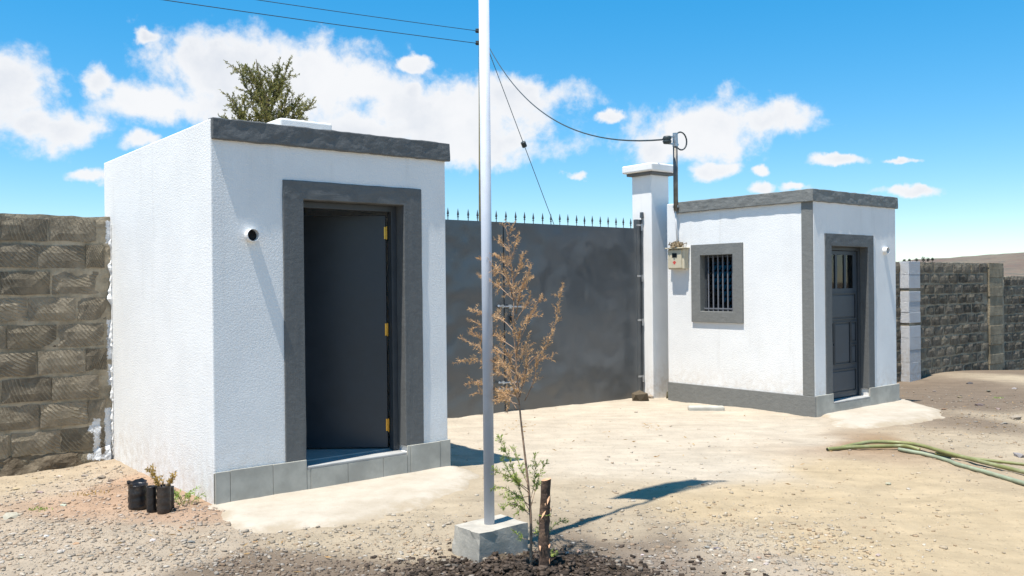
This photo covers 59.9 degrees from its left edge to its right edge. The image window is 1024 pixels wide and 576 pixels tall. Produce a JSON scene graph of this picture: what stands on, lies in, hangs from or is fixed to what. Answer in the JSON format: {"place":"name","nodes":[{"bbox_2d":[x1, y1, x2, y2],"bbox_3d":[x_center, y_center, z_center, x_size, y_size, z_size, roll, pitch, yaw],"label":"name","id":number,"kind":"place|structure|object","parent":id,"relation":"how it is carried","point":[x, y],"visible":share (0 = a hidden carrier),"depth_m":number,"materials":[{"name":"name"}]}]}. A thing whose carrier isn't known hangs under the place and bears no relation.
{"place":"outdoors","nodes":[
{"label":"outdoors","id":0,"kind":"place"},
{"bbox_2d":[268,118,331,129],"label":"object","id":1,"kind":"structure","parent":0,"point":[300,123],"depth_m":9.23,"materials":[{"name":"white paint"}]},
{"bbox_2d":[0,370,1023,575],"bbox_3d":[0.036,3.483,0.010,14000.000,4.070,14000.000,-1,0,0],"label":"ground","id":2,"kind":"structure","parent":0,"point":[802,436],"depth_m":6.68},
{"bbox_2d":[3,512,19,519],"bbox_3d":[-3.506,1.602,6.219,0.104,0.045,0.157,-1,0,-12],"label":"rock","id":3,"kind":"object","parent":2,"relation":"on","point":[9,515],"visible":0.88,"depth_m":6.19,"materials":[{"name":"stone"}]},
{"bbox_2d":[28,506,52,510],"bbox_3d":[-3.409,1.602,6.413,0.215,0.069,0.109,-1,0,0],"label":"weed","id":4,"kind":"object","parent":2,"relation":"on","point":[41,508],"visible":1,"depth_m":6.42,"materials":[{"name":"green plant"}]},
{"bbox_2d":[0,213,113,476],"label":"block wall","id":5,"kind":"structure","parent":2,"relation":"on","point":[56,380],"depth_m":8.05,"materials":[{"name":"grey concrete"}]},
{"bbox_2d":[60,488,114,495],"bbox_3d":[-3.264,1.599,6.891,0.444,0.080,0.134,-1,0,7],"label":"weed","id":6,"kind":"object","parent":2,"relation":"on","point":[90,493],"visible":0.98,"depth_m":6.90,"materials":[{"name":"plant"}]},
{"bbox_2d":[127,478,147,510],"bbox_3d":[-2.658,1.468,6.309,0.143,0.212,0.147,-1,0,0],"label":"nursery bag","id":7,"kind":"object","parent":2,"relation":"on","point":[137,498],"visible":0.81,"depth_m":6.26,"materials":[{"name":"plastic"}]},
{"bbox_2d":[146,485,156,512],"bbox_3d":[-2.515,1.475,6.197,0.070,0.188,0.070,-1,0,0],"label":"nursery bag","id":8,"kind":"object","parent":2,"relation":"on","point":[151,499],"visible":0.98,"depth_m":6.17,"materials":[{"name":"plastic"}]},
{"bbox_2d":[144,463,177,514],"bbox_3d":[-2.430,1.395,6.184,0.229,0.347,0.127,-1,0,0],"label":"nursery bag","id":9,"kind":"object","parent":2,"relation":"on","point":[163,493],"visible":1,"depth_m":6.15,"materials":[{"name":"plastic"}]},
{"bbox_2d":[171,486,174,509],"bbox_3d":[-2.431,1.496,6.304,0.068,0.173,0.066,-1,0,0],"label":"nursery bag","id":10,"kind":"object","parent":2,"relation":"on","point":[172,497],"visible":0.35,"depth_m":6.29,"materials":[{"name":"plastic"}]},
{"bbox_2d":[174,486,205,504],"bbox_3d":[-2.368,1.492,6.396,0.286,0.143,0.191,-1,0,0],"label":"feathery plant","id":11,"kind":"object","parent":2,"relation":"on","point":[177,496],"visible":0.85,"depth_m":6.42,"materials":[{"name":"green plant"}]},
{"bbox_2d":[218,55,316,122],"bbox_3d":[-3.491,-0.717,12.659,1.580,5.207,1.645,-1,0,-25],"label":"conifer tree","id":12,"kind":"object","parent":2,"relation":"on","point":[266,113],"visible":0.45,"depth_m":12.43,"materials":[{"name":"green plant"}]},
{"bbox_2d":[104,117,450,504],"bbox_3d":[-2.198,0.329,8.057,2.071,3.112,2.855,-1,0,-39],"label":"guard booth","id":13,"kind":"object","parent":2,"relation":"on","point":[278,309],"visible":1,"depth_m":7.15,"materials":[{"name":"paint"}]},
{"bbox_2d":[304,215,389,447],"bbox_3d":[-1.434,0.368,7.453,0.803,1.942,0.062,-1,0,0],"label":"door","id":14,"kind":"structure","parent":13,"relation":"in","point":[347,327],"depth_m":7.44,"materials":[{"name":"metal"}]},
{"bbox_2d":[208,465,478,533],"bbox_3d":[-0.986,1.579,6.536,2.631,0.105,1.242,-1,0,-39],"label":"apron","id":15,"kind":"object","parent":2,"relation":"on","point":[367,501],"visible":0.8,"depth_m":6.36,"materials":[{"name":"beige concrete"}]},
{"bbox_2d":[475,28,480,220],"bbox_3d":[-0.968,-2.759,27.976,0.276,10.849,0.270,-1,0,0],"label":"utility pole","id":16,"kind":"object","parent":2,"relation":"on","point":[477,31],"visible":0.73,"depth_m":27.92,"materials":[{"name":"grey metal"}]},
{"bbox_2d":[165,0,476,43],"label":"overhead wire","id":17,"kind":"object","parent":16,"relation":"attached to","point":[314,21],"visible":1,"depth_m":24.38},
{"bbox_2d":[259,0,476,30],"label":"overhead wire","id":18,"kind":"object","parent":16,"relation":"attached to","point":[366,15],"visible":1,"depth_m":25.59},
{"bbox_2d":[490,55,553,223],"bbox_3d":[0.812,-3.847,30.474,0.168,8.011,5.970,0,0,33],"label":"guy wire","id":19,"kind":"object","parent":16,"relation":"attached to","point":[523,144],"visible":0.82,"depth_m":29.79,"materials":[{"name":"metal"}]},
{"bbox_2d":[490,49,664,141],"bbox_3d":[0.624,-4.959,20.144,0.025,5.810,15.966,-1,0,-11],"label":"service wire","id":20,"kind":"object","parent":16,"relation":"attached to","point":[572,128],"visible":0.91,"depth_m":16.98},
{"bbox_2d":[452,0,527,562],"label":"flagpole","id":21,"kind":"object","parent":2,"relation":"on","point":[487,535],"visible":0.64,"depth_m":5.19,"materials":[{"name":"metal"}]},
{"bbox_2d":[203,539,816,575],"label":"soil clods","id":22,"kind":"object","parent":2,"relation":"on","point":[524,566],"visible":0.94,"depth_m":4.86,"materials":[{"name":"dark brown soil"}]},
{"bbox_2d":[453,220,568,564],"bbox_3d":[0.018,0.611,5.134,0.526,2.005,0.917,-1,0,-18],"label":"sapling","id":23,"kind":"object","parent":2,"relation":"on","point":[517,481],"visible":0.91,"depth_m":4.92,"materials":[{"name":"brown plant"}]},
{"bbox_2d":[538,478,551,565],"bbox_3d":[0.180,1.331,4.824,0.080,0.593,0.097,-1,0,-27],"label":"stake","id":24,"kind":"object","parent":2,"relation":"on","point":[544,534],"visible":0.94,"depth_m":4.81,"materials":[{"name":"brown wood"}]},
{"bbox_2d":[632,390,648,400],"bbox_3d":[1.815,1.554,12.575,0.246,0.215,0.151,-1,0,-9],"label":"rock","id":25,"kind":"object","parent":2,"relation":"on","point":[639,395],"visible":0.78,"depth_m":12.52,"materials":[{"name":"stone"}]},
{"bbox_2d":[622,162,672,397],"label":"gate pillar","id":26,"kind":"structure","parent":2,"relation":"on","point":[650,199],"depth_m":12.92,"materials":[{"name":"white paint"}]},
{"bbox_2d":[445,209,643,417],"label":"gate","id":27,"kind":"structure","parent":26,"relation":"attached to","point":[597,344],"depth_m":11.89,"materials":[{"name":"metal"}]},
{"bbox_2d":[688,405,724,410],"bbox_3d":[2.509,1.583,11.482,0.460,0.115,0.140,-1,0,6],"label":"stone slab","id":28,"kind":"object","parent":2,"relation":"on","point":[705,408],"depth_m":11.42,"materials":[{"name":"white stone"}]},
{"bbox_2d":[667,188,899,416],"bbox_3d":[3.737,0.408,12.346,2.064,3.264,2.395,-1,0,-39],"label":"gatehouse","id":29,"kind":"object","parent":2,"relation":"on","point":[783,302],"visible":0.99,"depth_m":11.59,"materials":[{"name":"paint"}]},
{"bbox_2d":[662,131,686,241],"bbox_3d":[2.301,-1.388,12.452,0.491,1.636,0.130,-1,0,-39],"label":"service mast","id":30,"kind":"object","parent":29,"relation":"attached to","point":[674,144],"visible":0.99,"depth_m":12.42,"materials":[{"name":"metal"}]},
{"bbox_2d":[665,247,689,269],"bbox_3d":[2.310,-0.412,12.415,0.149,0.302,0.330,-1,0,-39],"label":"meter box","id":31,"kind":"object","parent":29,"relation":"attached to","point":[678,257],"visible":1,"depth_m":12.35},
{"bbox_2d":[668,241,685,248],"bbox_3d":[2.294,-0.593,12.425,0.206,0.138,0.288,-1,0,-39],"label":"nest","id":32,"kind":"object","parent":31,"relation":"on","point":[674,244],"visible":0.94,"depth_m":12.37,"materials":[{"name":"brown plant"}]},
{"bbox_2d":[704,255,732,310],"bbox_3d":[2.833,-0.066,12.028,0.066,0.761,0.542,-1,0,-39],"label":"window","id":33,"kind":"structure","parent":29,"relation":"in","point":[719,270],"depth_m":12.05,"materials":[{"name":"paint"}]},
{"bbox_2d":[832,251,857,397],"bbox_3d":[4.238,0.464,11.451,0.758,1.883,0.047,-1,0,-39],"label":"door","id":34,"kind":"structure","parent":29,"relation":"in","point":[844,282],"depth_m":11.49,"materials":[{"name":"metal"}]},
{"bbox_2d":[826,444,920,450],"bbox_3d":[3.483,1.554,8.638,0.911,0.054,0.202,-1,0,0],"label":"hose","id":35,"kind":"object","parent":2,"relation":"on","point":[873,446],"visible":0.95,"depth_m":8.67,"materials":[{"name":"green rubber"}]},
{"bbox_2d":[821,399,944,428],"bbox_3d":[4.713,1.593,10.945,2.981,0.113,1.236,-1,0,-40],"label":"apron","id":36,"kind":"object","parent":2,"relation":"on","point":[901,412],"visible":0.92,"depth_m":10.76,"materials":[{"name":"beige concrete"}]},
{"bbox_2d":[899,261,920,381],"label":"stone column","id":37,"kind":"structure","parent":2,"relation":"on","point":[909,306],"depth_m":16.72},
{"bbox_2d":[842,440,1023,473],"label":"hose","id":38,"kind":"object","parent":2,"relation":"on","point":[988,463],"visible":0.93,"depth_m":8.26,"materials":[{"name":"green rubber"}]},
{"bbox_2d":[896,262,1004,381],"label":"block wall","id":39,"kind":"structure","parent":2,"relation":"on","point":[954,314],"depth_m":18.07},
{"bbox_2d":[897,447,1023,485],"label":"hose","id":40,"kind":"object","parent":2,"relation":"on","point":[989,473],"visible":1,"depth_m":7.77,"materials":[{"name":"green rubber"}]},
{"bbox_2d":[935,452,1023,465],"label":"hose","id":41,"kind":"object","parent":2,"relation":"on","point":[998,461],"visible":0.68,"depth_m":7.96,"materials":[{"name":"green rubber"}]},
{"bbox_2d":[987,263,1003,369],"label":"block pier","id":42,"kind":"structure","parent":2,"relation":"on","point":[994,317],"depth_m":19.26,"materials":[{"name":"grey concrete"}]},
{"bbox_2d":[1004,276,1023,369],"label":"block wall","id":43,"kind":"structure","parent":2,"relation":"on","point":[1014,320],"depth_m":19.99,"materials":[{"name":"grey concrete"}]},
{"bbox_2d":[1010,415,1020,419],"bbox_3d":[6.095,1.568,10.741,0.116,0.070,0.109,-1,0,1],"label":"rock","id":44,"kind":"object","parent":2,"relation":"on","point":[1016,417],"visible":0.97,"depth_m":10.71,"materials":[{"name":"stone"}]},
{"bbox_2d":[1013,452,1023,457],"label":"rock","id":45,"kind":"object","parent":2,"relation":"on","point":[1019,455],"visible":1,"depth_m":8.22,"materials":[{"name":"stone"}]},
{"bbox_2d":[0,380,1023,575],"bbox_3d":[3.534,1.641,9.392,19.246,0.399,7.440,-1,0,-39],"label":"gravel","id":46,"kind":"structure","parent":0,"point":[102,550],"depth_m":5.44,"materials":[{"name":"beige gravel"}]},
{"bbox_2d":[0,0,1023,261],"label":"sky","id":47,"kind":"structure","parent":0,"point":[920,103],"materials":[{"name":"blue"}]},
{"bbox_2d":[32,395,1022,571],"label":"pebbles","id":48,"kind":"object","parent":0,"point":[522,473],"visible":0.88,"depth_m":7.84,"materials":[{"name":"stone"}]},
{"bbox_2d":[900,252,1023,275],"bbox_3d":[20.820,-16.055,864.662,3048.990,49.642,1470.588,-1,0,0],"label":"hill","id":49,"kind":"structure","parent":0,"point":[1013,263],"depth_m":901.73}
]}

